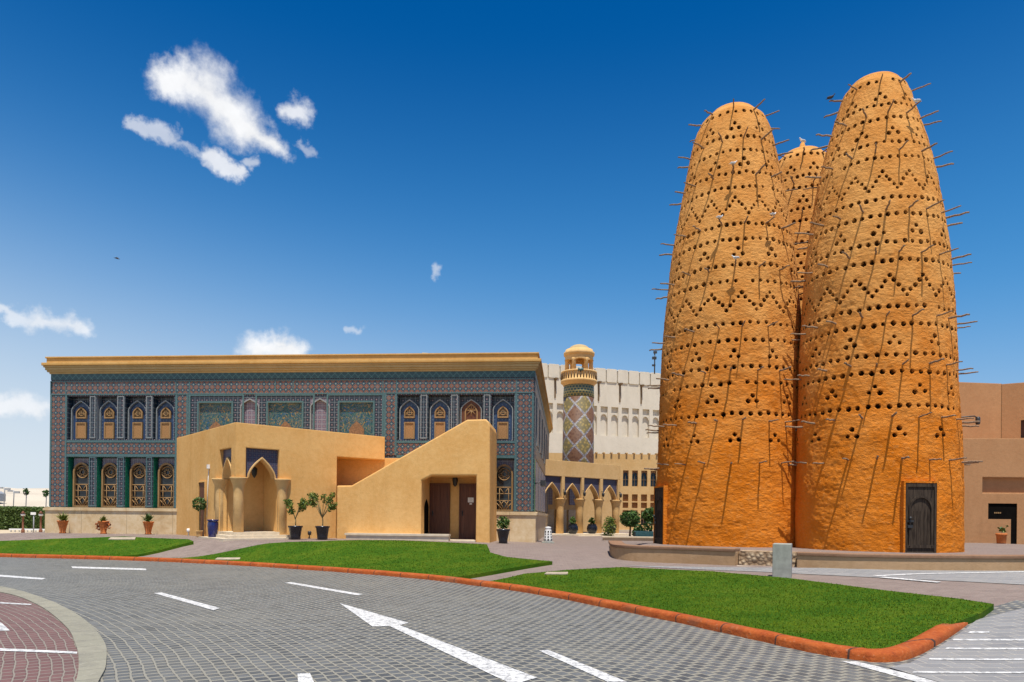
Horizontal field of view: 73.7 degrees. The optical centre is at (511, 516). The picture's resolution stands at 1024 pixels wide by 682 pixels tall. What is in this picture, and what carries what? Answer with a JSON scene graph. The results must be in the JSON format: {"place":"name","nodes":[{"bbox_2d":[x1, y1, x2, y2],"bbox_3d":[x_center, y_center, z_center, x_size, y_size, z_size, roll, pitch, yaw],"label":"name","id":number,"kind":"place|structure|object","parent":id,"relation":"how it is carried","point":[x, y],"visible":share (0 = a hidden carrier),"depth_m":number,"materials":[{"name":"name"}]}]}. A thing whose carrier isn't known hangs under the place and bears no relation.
{"place":"outdoors","nodes":[
{"label":"outdoors","id":0,"kind":"place"},
{"bbox_2d":[0,530,38,532],"bbox_3d":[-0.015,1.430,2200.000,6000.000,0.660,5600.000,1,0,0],"label":"ground","id":1,"kind":"structure","parent":0,"point":[7,531],"depth_m":57.05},
{"bbox_2d":[20,511,25,532],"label":"lamp post","id":2,"kind":"object","parent":1,"relation":"on","point":[23,513],"visible":0.85,"depth_m":46.95,"materials":[{"name":"brown metal"}]},
{"bbox_2d":[0,506,47,529],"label":"hedge","id":3,"kind":"object","parent":1,"relation":"on","point":[10,517],"visible":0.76,"depth_m":62.06,"materials":[{"name":"green plant"}]},
{"bbox_2d":[9,529,44,531],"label":"white fence","id":4,"kind":"object","parent":1,"relation":"on","point":[25,529],"visible":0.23,"depth_m":56.00,"materials":[{"name":"paint"}]},
{"bbox_2d":[31,512,35,531],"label":"sign post","id":5,"kind":"object","parent":1,"relation":"on","point":[33,513],"visible":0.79,"depth_m":44.97,"materials":[{"name":"grey metal"}]},
{"bbox_2d":[34,508,44,528],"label":"hedge","id":6,"kind":"object","parent":1,"relation":"on","point":[37,520],"visible":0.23,"depth_m":62.47,"materials":[{"name":"green plant"}]},
{"bbox_2d":[38,511,42,531],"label":"lamp post","id":7,"kind":"object","parent":1,"relation":"on","point":[40,513],"visible":0.88,"depth_m":46.95,"materials":[{"name":"metal"}]},
{"bbox_2d":[542,363,660,454],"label":"theatre building","id":8,"kind":"structure","parent":1,"relation":"on","point":[626,408],"depth_m":87.75,"materials":[{"name":"beige paint"}]},
{"bbox_2d":[652,351,656,373],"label":"antenna mast","id":9,"kind":"object","parent":8,"relation":"on","point":[654,358],"visible":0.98,"depth_m":79.94,"materials":[{"name":"metal"}]},
{"bbox_2d":[549,452,657,531],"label":"annex building","id":10,"kind":"structure","parent":1,"relation":"on","point":[637,482],"depth_m":60.44,"materials":[{"name":"paint"}]},
{"bbox_2d":[623,470,628,485],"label":"window","id":11,"kind":"structure","parent":10,"relation":"in","point":[625,472],"depth_m":60.54,"materials":[{"name":"blue glass"}]},
{"bbox_2d":[632,470,637,485],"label":"window","id":12,"kind":"structure","parent":10,"relation":"in","point":[634,473],"depth_m":60.62,"materials":[{"name":"blue glass"}]},
{"bbox_2d":[641,471,646,485],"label":"window","id":13,"kind":"structure","parent":10,"relation":"in","point":[643,473],"depth_m":60.68,"materials":[{"name":"blue glass"}]},
{"bbox_2d":[650,471,656,486],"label":"window","id":14,"kind":"structure","parent":10,"relation":"in","point":[653,473],"depth_m":60.74,"materials":[{"name":"blue glass"}]},
{"bbox_2d":[644,98,802,546],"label":"pigeon tower","id":15,"kind":"structure","parent":1,"relation":"on","point":[728,406],"depth_m":24.84,"materials":[{"name":"brown stone"}]},
{"bbox_2d":[653,487,662,543],"bbox_3d":[5.766,-0.039,26.612,0.313,2.198,0.969,1,0,-8],"label":"door","id":16,"kind":"structure","parent":15,"relation":"in","point":[658,509],"depth_m":26.69,"materials":[{"name":"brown wood"}]},
{"bbox_2d":[779,142,826,313],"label":"pigeon tower","id":17,"kind":"structure","parent":1,"relation":"on","point":[799,164],"depth_m":29.07,"materials":[{"name":"brown stone"}]},
{"bbox_2d":[783,71,982,552],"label":"pigeon tower","id":18,"kind":"structure","parent":1,"relation":"on","point":[880,462],"depth_m":22.07,"materials":[{"name":"brown stone"}]},
{"bbox_2d":[905,483,936,552],"bbox_3d":[12.752,0.040,21.349,0.973,2.189,0.313,1,0,0],"label":"door","id":19,"kind":"structure","parent":18,"relation":"in","point":[921,498],"depth_m":21.33,"materials":[{"name":"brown wood"}]},
{"bbox_2d":[961,415,979,424],"bbox_3d":[14.873,-3.195,22.619,1.113,0.299,0.140,1,0,14],"label":"spotlight","id":20,"kind":"object","parent":18,"relation":"attached to","point":[977,419],"visible":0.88,"depth_m":22.48,"materials":[{"name":"metal"}]},
{"bbox_2d":[959,382,1023,543],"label":"adobe building","id":21,"kind":"structure","parent":1,"relation":"on","point":[994,482],"depth_m":31.99,"materials":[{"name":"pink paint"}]},
{"bbox_2d":[1021,421,1023,437],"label":"window","id":22,"kind":"structure","parent":21,"relation":"in","point":[1022,422],"depth_m":36.12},
{"bbox_2d":[0,487,49,506],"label":"sand hill","id":23,"kind":"structure","parent":0,"point":[35,498],"depth_m":128.14,"materials":[{"name":"beige sand"}]},
{"bbox_2d":[0,491,5,500],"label":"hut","id":24,"kind":"object","parent":23,"relation":"on","point":[1,496],"visible":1,"depth_m":118.25,"materials":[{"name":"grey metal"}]},
{"bbox_2d":[0,487,10,506],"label":"lamp post","id":25,"kind":"object","parent":23,"relation":"on","point":[4,488],"visible":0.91,"depth_m":111.94,"materials":[{"name":"grey metal"}]},
{"bbox_2d":[7,490,19,505],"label":"lamp post","id":26,"kind":"object","parent":23,"relation":"on","point":[13,491],"visible":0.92,"depth_m":111.92,"materials":[{"name":"grey metal"}]},
{"bbox_2d":[23,488,29,505],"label":"palm","id":27,"kind":"object","parent":23,"relation":"on","point":[26,491],"visible":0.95,"depth_m":111.96,"materials":[{"name":"green plant"}]},
{"bbox_2d":[42,489,48,506],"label":"palm","id":28,"kind":"object","parent":23,"relation":"on","point":[46,493],"visible":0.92,"depth_m":111.95,"materials":[{"name":"green plant"}]},
{"bbox_2d":[0,593,78,681],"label":"red paving","id":29,"kind":"structure","parent":0,"point":[32,626],"depth_m":8.11,"materials":[{"name":"red brick"}]},
{"bbox_2d":[0,622,8,630],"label":"road marking","id":30,"kind":"object","parent":29,"relation":"on","point":[3,627],"visible":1,"depth_m":9.30,"materials":[{"name":"paint"}]},
{"bbox_2d":[0,602,30,604],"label":"road marking","id":31,"kind":"object","parent":29,"relation":"on","point":[14,603],"visible":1,"depth_m":11.74,"materials":[{"name":"paint"}]},
{"bbox_2d":[0,648,76,653],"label":"road marking","id":32,"kind":"object","parent":29,"relation":"on","point":[29,650],"visible":1,"depth_m":7.76,"materials":[{"name":"paint"}]},
{"bbox_2d":[0,536,193,556],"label":"lawn","id":33,"kind":"structure","parent":0,"point":[57,545],"depth_m":24.89,"materials":[{"name":"green plant"}]},
{"bbox_2d":[108,537,135,539],"bbox_3d":[-14.460,0.813,25.386,1.197,0.130,0.161,1,0,13],"label":"drain cover","id":34,"kind":"object","parent":33,"relation":"on","point":[121,538],"visible":1,"depth_m":25.36,"materials":[{"name":"concrete"}]},
{"bbox_2d":[183,540,551,578],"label":"lawn","id":35,"kind":"structure","parent":0,"point":[274,549],"depth_m":20.89,"materials":[{"name":"green plant"}]},
{"bbox_2d":[215,557,239,559],"bbox_3d":[-9.189,1.366,22.069,1.077,0.119,0.248,1,0,20],"label":"drain cover","id":36,"kind":"object","parent":35,"relation":"on","point":[228,558],"visible":0.76,"depth_m":22.06,"materials":[{"name":"concrete"}]},
{"bbox_2d":[0,557,1023,681],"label":"road","id":37,"kind":"structure","parent":0,"point":[265,624],"depth_m":9.29,"materials":[{"name":"grey stone"}]},
{"bbox_2d":[0,575,44,579],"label":"road marking","id":38,"kind":"object","parent":37,"relation":"on","point":[21,577],"visible":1,"depth_m":16.50,"materials":[{"name":"paint"}]},
{"bbox_2d":[0,586,106,681],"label":"stone edging","id":39,"kind":"object","parent":37,"relation":"on","point":[89,642],"visible":0.9,"depth_m":8.58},
{"bbox_2d":[71,566,145,569],"bbox_3d":[-11.539,1.466,19.491,2.951,0.001,0.526,1,0,11],"label":"road marking","id":40,"kind":"object","parent":37,"relation":"on","point":[110,568],"visible":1,"depth_m":19.47,"materials":[{"name":"paint"}]},
{"bbox_2d":[155,592,218,609],"bbox_3d":[-5.962,1.525,12.476,0.180,0.001,3.201,1,0,-44],"label":"road marking","id":41,"kind":"object","parent":37,"relation":"on","point":[191,602],"visible":1,"depth_m":12.31,"materials":[{"name":"paint"}]},
{"bbox_2d":[298,673,313,681],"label":"road marking","id":42,"kind":"object","parent":37,"relation":"on","point":[304,677],"visible":1,"depth_m":6.66,"materials":[{"name":"paint"}]},
{"bbox_2d":[287,582,361,594],"bbox_3d":[-4.136,1.544,14.799,0.203,0.001,3.281,1,0,-43],"label":"road marking","id":43,"kind":"object","parent":37,"relation":"on","point":[323,588],"visible":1,"depth_m":14.72,"materials":[{"name":"paint"}]},
{"bbox_2d":[340,603,536,681],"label":"road marking","id":44,"kind":"object","parent":37,"relation":"on","point":[503,672],"visible":1,"depth_m":8.07,"materials":[{"name":"paint"}]},
{"bbox_2d":[0,553,967,662],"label":"kerb","id":45,"kind":"structure","parent":37,"relation":"on","point":[927,640],"depth_m":10.44,"materials":[{"name":"orange paint"}]},
{"bbox_2d":[540,650,626,681],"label":"road marking","id":46,"kind":"object","parent":37,"relation":"on","point":[596,673],"visible":1,"depth_m":7.19,"materials":[{"name":"paint"}]},
{"bbox_2d":[843,661,937,681],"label":"road marking","id":47,"kind":"object","parent":37,"relation":"on","point":[915,678],"visible":1,"depth_m":7.15,"materials":[{"name":"paint"}]},
{"bbox_2d":[890,608,1023,681],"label":"crossing","id":48,"kind":"object","parent":37,"relation":"on","point":[1008,625],"visible":1,"depth_m":8.02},
{"bbox_2d":[912,671,1023,672],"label":"road marking","id":49,"kind":"object","parent":48,"relation":"on","point":[958,672],"visible":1,"depth_m":7.14,"materials":[{"name":"paint"}]},
{"bbox_2d":[928,658,1023,659],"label":"road marking","id":50,"kind":"object","parent":48,"relation":"on","point":[976,659],"visible":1,"depth_m":7.79,"materials":[{"name":"paint"}]},
{"bbox_2d":[968,631,988,632],"bbox_3d":[6.339,1.565,9.277,0.291,0.018,0.111,1,0,15],"label":"road marking","id":51,"kind":"object","parent":48,"relation":"on","point":[978,632],"visible":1,"depth_m":9.28,"materials":[{"name":"paint"}]},
{"bbox_2d":[946,647,1023,648],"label":"road marking","id":52,"kind":"object","parent":48,"relation":"on","point":[983,648],"visible":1,"depth_m":8.34,"materials":[{"name":"paint"}]},
{"bbox_2d":[953,639,1023,639],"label":"road marking","id":53,"kind":"object","parent":48,"relation":"on","point":[988,639],"visible":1,"depth_m":8.82,"materials":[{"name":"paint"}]},
{"bbox_2d":[0,532,1023,605],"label":"pavement","id":54,"kind":"structure","parent":0,"point":[572,552],"depth_m":19.95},
{"bbox_2d":[56,512,69,532],"bbox_3d":[-19.875,0.220,30.247,0.881,1.023,0.676,1,0,40],"label":"potted plant","id":55,"kind":"object","parent":54,"relation":"on","point":[63,521],"visible":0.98,"depth_m":30.15,"materials":[{"name":"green plant"}]},
{"bbox_2d":[95,516,111,533],"bbox_3d":[-17.998,0.324,30.098,0.702,0.855,0.580,1,0,-26],"label":"potted plant","id":56,"kind":"object","parent":54,"relation":"on","point":[103,525],"visible":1,"depth_m":29.99,"materials":[{"name":"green plant"}]},
{"bbox_2d":[142,512,155,534],"bbox_3d":[-16.004,0.268,29.848,0.778,1.009,0.837,1,0,-13],"label":"potted plant","id":57,"kind":"object","parent":54,"relation":"on","point":[148,524],"visible":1,"depth_m":29.82,"materials":[{"name":"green plant"}]},
{"bbox_2d":[192,497,206,536],"bbox_3d":[-12.459,-0.005,27.196,0.590,1.628,0.609,1,0,0],"label":"potted topiary","id":58,"kind":"object","parent":54,"relation":"on","point":[200,506],"visible":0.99,"depth_m":27.13,"materials":[{"name":"plant"}]},
{"bbox_2d":[207,520,218,536],"bbox_3d":[-11.216,0.462,25.600,0.400,0.720,0.400,1,0,0],"label":"jar","id":59,"kind":"object","parent":54,"relation":"on","point":[212,526],"visible":0.88,"depth_m":25.45,"materials":[{"name":"ceramic"}]},
{"bbox_2d":[176,422,384,541],"bbox_3d":[-10.243,-1.017,29.373,6.895,4.899,7.874,1,0,-41],"label":"entrance porch","id":60,"kind":"object","parent":54,"relation":"on","point":[295,465],"visible":0.85,"depth_m":26.86,"materials":[{"name":"paint"}]},
{"bbox_2d":[197,481,205,536],"bbox_3d":[-12.592,-0.219,27.714,0.051,2.453,0.855,1,0,-41],"label":"side door","id":61,"kind":"structure","parent":60,"relation":"in","point":[201,484],"depth_m":27.65,"materials":[{"name":"paint"}]},
{"bbox_2d":[207,464,209,510],"bbox_3d":[-12.097,-1.025,27.125,0.090,2.101,0.242,1,0,-42],"label":"wall lamp","id":62,"kind":"object","parent":60,"relation":"attached to","point":[208,466],"visible":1,"depth_m":27.12,"materials":[{"name":"white metal"}]},
{"bbox_2d":[251,466,256,477],"bbox_3d":[-10.024,-1.855,26.572,0.222,0.700,0.222,1,0,-22],"label":"hanging lantern","id":63,"kind":"object","parent":60,"relation":"hanging from","point":[254,471],"visible":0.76,"depth_m":26.50,"materials":[{"name":"metal"}]},
{"bbox_2d":[283,497,307,539],"bbox_3d":[-8.135,0.055,25.556,0.989,1.599,0.634,1,0,0],"label":"potted tree","id":64,"kind":"object","parent":54,"relation":"on","point":[295,532],"visible":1,"depth_m":25.46,"materials":[{"name":"green plant"}]},
{"bbox_2d":[41,352,552,542],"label":"mosque building","id":65,"kind":"structure","parent":54,"relation":"on","point":[119,425],"depth_m":30.27,"materials":[{"name":"tile"}]},
{"bbox_2d":[71,400,88,438],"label":"window","id":66,"kind":"structure","parent":65,"relation":"in","point":[80,411],"depth_m":31.09,"materials":[{"name":"blue tile"}]},
{"bbox_2d":[73,458,88,506],"bbox_3d":[-19.567,-1.561,31.124,0.842,2.248,0.196,1,0,5],"label":"window","id":67,"kind":"structure","parent":65,"relation":"in","point":[80,471],"depth_m":31.13,"materials":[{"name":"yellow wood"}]},
{"bbox_2d":[99,400,116,438],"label":"window","id":68,"kind":"structure","parent":65,"relation":"in","point":[108,411],"depth_m":30.97,"materials":[{"name":"blue tile"}]},
{"bbox_2d":[101,458,116,507],"bbox_3d":[-18.214,-1.547,31.014,0.815,2.248,0.196,1,0,5],"label":"window","id":69,"kind":"structure","parent":65,"relation":"in","point":[109,470],"depth_m":31.01,"materials":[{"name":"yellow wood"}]},
{"bbox_2d":[128,400,144,438],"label":"window","id":70,"kind":"structure","parent":65,"relation":"in","point":[136,411],"depth_m":30.87,"materials":[{"name":"blue tile"}]},
{"bbox_2d":[129,458,145,507],"bbox_3d":[-16.864,-1.533,30.903,0.824,2.248,0.196,1,0,5],"label":"window","id":71,"kind":"structure","parent":65,"relation":"in","point":[137,471],"depth_m":30.91,"materials":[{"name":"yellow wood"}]},
{"bbox_2d":[156,400,173,438],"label":"window","id":72,"kind":"structure","parent":65,"relation":"in","point":[165,410],"depth_m":30.75,"materials":[{"name":"blue tile"}]},
{"bbox_2d":[158,458,173,507],"bbox_3d":[-15.536,-1.519,30.793,0.828,2.248,0.196,1,0,5],"label":"window","id":73,"kind":"structure","parent":65,"relation":"in","point":[165,471],"depth_m":30.80,"materials":[{"name":"yellow wood"}]},
{"bbox_2d":[399,399,419,439],"bbox_3d":[-4.477,-4.241,29.864,0.877,1.787,0.165,1,0,5],"label":"window","id":74,"kind":"structure","parent":65,"relation":"in","point":[409,411],"depth_m":29.84,"materials":[{"name":"blue tile"}]},
{"bbox_2d":[430,399,449,439],"bbox_3d":[-3.132,-4.227,29.753,0.874,1.787,0.165,1,0,5],"label":"window","id":75,"kind":"structure","parent":65,"relation":"in","point":[439,411],"depth_m":29.74,"materials":[{"name":"blue tile"}]},
{"bbox_2d":[493,399,513,439],"bbox_3d":[-0.386,-4.198,29.528,0.888,1.787,0.165,1,0,5],"label":"window","id":76,"kind":"structure","parent":65,"relation":"in","point":[503,410],"depth_m":29.51,"materials":[{"name":"blue tile"}]},
{"bbox_2d":[497,459,513,510],"bbox_3d":[-0.340,-1.359,29.548,0.819,2.248,0.196,1,0,5],"label":"window","id":77,"kind":"structure","parent":65,"relation":"in","point":[505,467],"depth_m":29.55,"materials":[{"name":"yellow wood"}]},
{"bbox_2d":[535,480,545,486],"bbox_3d":[1.272,-1.478,30.305,0.464,0.240,1.350,1,0,5],"label":"floodlight bracket","id":78,"kind":"object","parent":65,"relation":"attached to","point":[542,483],"visible":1,"depth_m":29.68,"materials":[{"name":"metal"}]},
{"bbox_2d":[306,491,337,539],"bbox_3d":[-7.161,-0.055,25.733,1.188,1.840,0.782,1,0,0],"label":"potted tree","id":79,"kind":"object","parent":54,"relation":"on","point":[322,531],"visible":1,"depth_m":25.60,"materials":[{"name":"green plant"}]},
{"bbox_2d":[336,419,496,542],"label":"stair block","id":80,"kind":"structure","parent":54,"relation":"on","point":[416,494],"depth_m":27.04,"materials":[{"name":"paint"}]},
{"bbox_2d":[429,483,449,533],"bbox_3d":[-3.025,-0.247,28.512,0.854,2.311,0.144,1,0,5],"label":"door","id":81,"kind":"structure","parent":80,"relation":"in","point":[439,499],"depth_m":28.50,"materials":[{"name":"wood"}]},
{"bbox_2d":[452,477,457,485],"bbox_3d":[-2.370,-1.557,28.358,0.222,0.613,0.301,1,0,-18],"label":"wall lantern","id":82,"kind":"object","parent":80,"relation":"attached to","point":[455,480],"depth_m":28.23,"materials":[{"name":"metal"}]},
{"bbox_2d":[459,483,475,538],"bbox_3d":[-1.851,-0.231,28.415,0.706,2.304,0.144,1,0,5],"label":"door","id":83,"kind":"structure","parent":80,"relation":"in","point":[467,492],"depth_m":28.41,"materials":[{"name":"wood"}]},
{"bbox_2d":[496,516,510,543],"bbox_3d":[-0.338,0.499,26.607,0.564,1.076,0.555,1,0,0],"label":"potted plant","id":84,"kind":"object","parent":54,"relation":"on","point":[502,531],"visible":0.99,"depth_m":26.46,"materials":[{"name":"green plant"}]},
{"bbox_2d":[542,527,553,542],"bbox_3d":[1.546,0.781,29.276,0.520,0.724,0.520,1,0,0],"label":"lantern cone","id":85,"kind":"object","parent":54,"relation":"on","point":[548,535],"visible":0.99,"depth_m":29.14,"materials":[{"name":"white metal"}]},
{"bbox_2d":[561,344,596,462],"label":"minaret","id":86,"kind":"object","parent":54,"relation":"on","point":[578,384],"visible":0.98,"depth_m":53.46,"materials":[{"name":"tile"}]},
{"bbox_2d":[545,459,632,535],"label":"arcade","id":87,"kind":"object","parent":54,"relation":"on","point":[582,493],"visible":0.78,"depth_m":46.35,"materials":[{"name":"paint"}]},
{"bbox_2d":[567,516,577,533],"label":"potted plant","id":88,"kind":"object","parent":87,"relation":"on","point":[572,527],"visible":1,"depth_m":44.13,"materials":[{"name":"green plant"}]},
{"bbox_2d":[587,517,596,533],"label":"potted plant","id":89,"kind":"object","parent":87,"relation":"on","point":[592,527],"visible":1,"depth_m":45.23,"materials":[{"name":"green plant"}]},
{"bbox_2d":[602,516,617,535],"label":"shrub","id":90,"kind":"object","parent":54,"relation":"on","point":[608,527],"visible":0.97,"depth_m":44.88,"materials":[{"name":"green plant"}]},
{"bbox_2d":[602,536,652,540],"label":"planter wall","id":91,"kind":"structure","parent":54,"relation":"on","point":[622,538],"depth_m":35.97,"materials":[{"name":"stone"}]},
{"bbox_2d":[619,510,640,535],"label":"topiary tree","id":92,"kind":"object","parent":54,"relation":"on","point":[628,521],"visible":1,"depth_m":41.71,"materials":[{"name":"green plant"}]},
{"bbox_2d":[632,524,643,535],"bbox_3d":[7.036,0.873,38.013,0.827,1.045,0.797,1,0,0],"label":"shrub","id":93,"kind":"object","parent":54,"relation":"on","point":[637,528],"visible":0.45,"depth_m":37.91,"materials":[{"name":"green plant"}]},
{"bbox_2d":[634,522,652,536],"bbox_3d":[7.141,0.797,37.000,0.991,1.156,0.600,1,0,0],"label":"planter","id":94,"kind":"object","parent":54,"relation":"on","point":[646,533],"visible":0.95,"depth_m":36.70,"materials":[{"name":"teal ceramic"}]},
{"bbox_2d":[641,507,653,527],"bbox_3d":[8.153,0.397,39.996,1.240,1.982,1.234,1,0,0],"label":"topiary tree","id":95,"kind":"object","parent":54,"relation":"on","point":[649,517],"visible":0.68,"depth_m":39.75,"materials":[{"name":"green plant"}]},
{"bbox_2d":[608,541,739,565],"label":"curb wall","id":96,"kind":"structure","parent":54,"relation":"on","point":[620,550],"depth_m":18.93,"materials":[{"name":"beige stone"}]},
{"bbox_2d":[739,550,796,566],"bbox_3d":[6.827,1.444,18.182,1.402,1.056,0.680,1,0,28],"label":"pebbled riser","id":97,"kind":"object","parent":54,"relation":"on","point":[756,557],"visible":0.36,"depth_m":17.99,"materials":[{"name":"stone"}]},
{"bbox_2d":[772,543,791,577],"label":"stone block","id":98,"kind":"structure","parent":54,"relation":"on","point":[782,560],"depth_m":15.18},
{"bbox_2d":[797,552,1023,570],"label":"curb wall","id":99,"kind":"structure","parent":54,"relation":"on","point":[912,561],"depth_m":16.66,"materials":[{"name":"beige stone"}]},
{"bbox_2d":[881,577,939,581],"bbox_3d":[8.295,1.307,14.279,0.193,0.012,1.246,1,0,-29],"label":"road marking","id":100,"kind":"object","parent":54,"relation":"on","point":[910,579],"visible":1,"depth_m":14.25,"materials":[{"name":"paint"}]},
{"bbox_2d":[0,0,1023,487],"label":"sky","id":101,"kind":"structure","parent":0,"point":[261,177],"materials":[{"name":"blue"}]},
{"bbox_2d":[493,567,993,648],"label":"lawn","id":102,"kind":"structure","parent":0,"point":[977,616],"depth_m":11.71,"materials":[{"name":"green plant"}]},
{"bbox_2d":[544,572,567,574],"bbox_3d":[1.099,1.392,16.693,0.567,0.087,0.286,1,0,14],"label":"drain cover","id":103,"kind":"object","parent":102,"relation":"on","point":[555,573],"visible":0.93,"depth_m":16.60,"materials":[{"name":"concrete"}]},
{"bbox_2d":[609,543,1023,554],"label":"platform paving","id":104,"kind":"structure","parent":0,"point":[990,549],"depth_m":23.39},
{"bbox_2d":[995,525,1008,543],"bbox_3d":[22.362,0.791,31.181,0.472,0.848,0.448,1,0,45],"label":"potted plant","id":105,"kind":"object","parent":104,"relation":"on","point":[1001,538],"visible":1,"depth_m":31.07,"materials":[{"name":"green plant"}]},
{"bbox_2d":[626,565,1023,584],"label":"branch lane","id":106,"kind":"structure","parent":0,"point":[1007,577],"depth_m":15.69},
{"bbox_2d":[874,571,1023,575],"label":"road marking","id":107,"kind":"object","parent":106,"relation":"on","point":[944,573],"visible":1,"depth_m":15.45,"materials":[{"name":"paint"}]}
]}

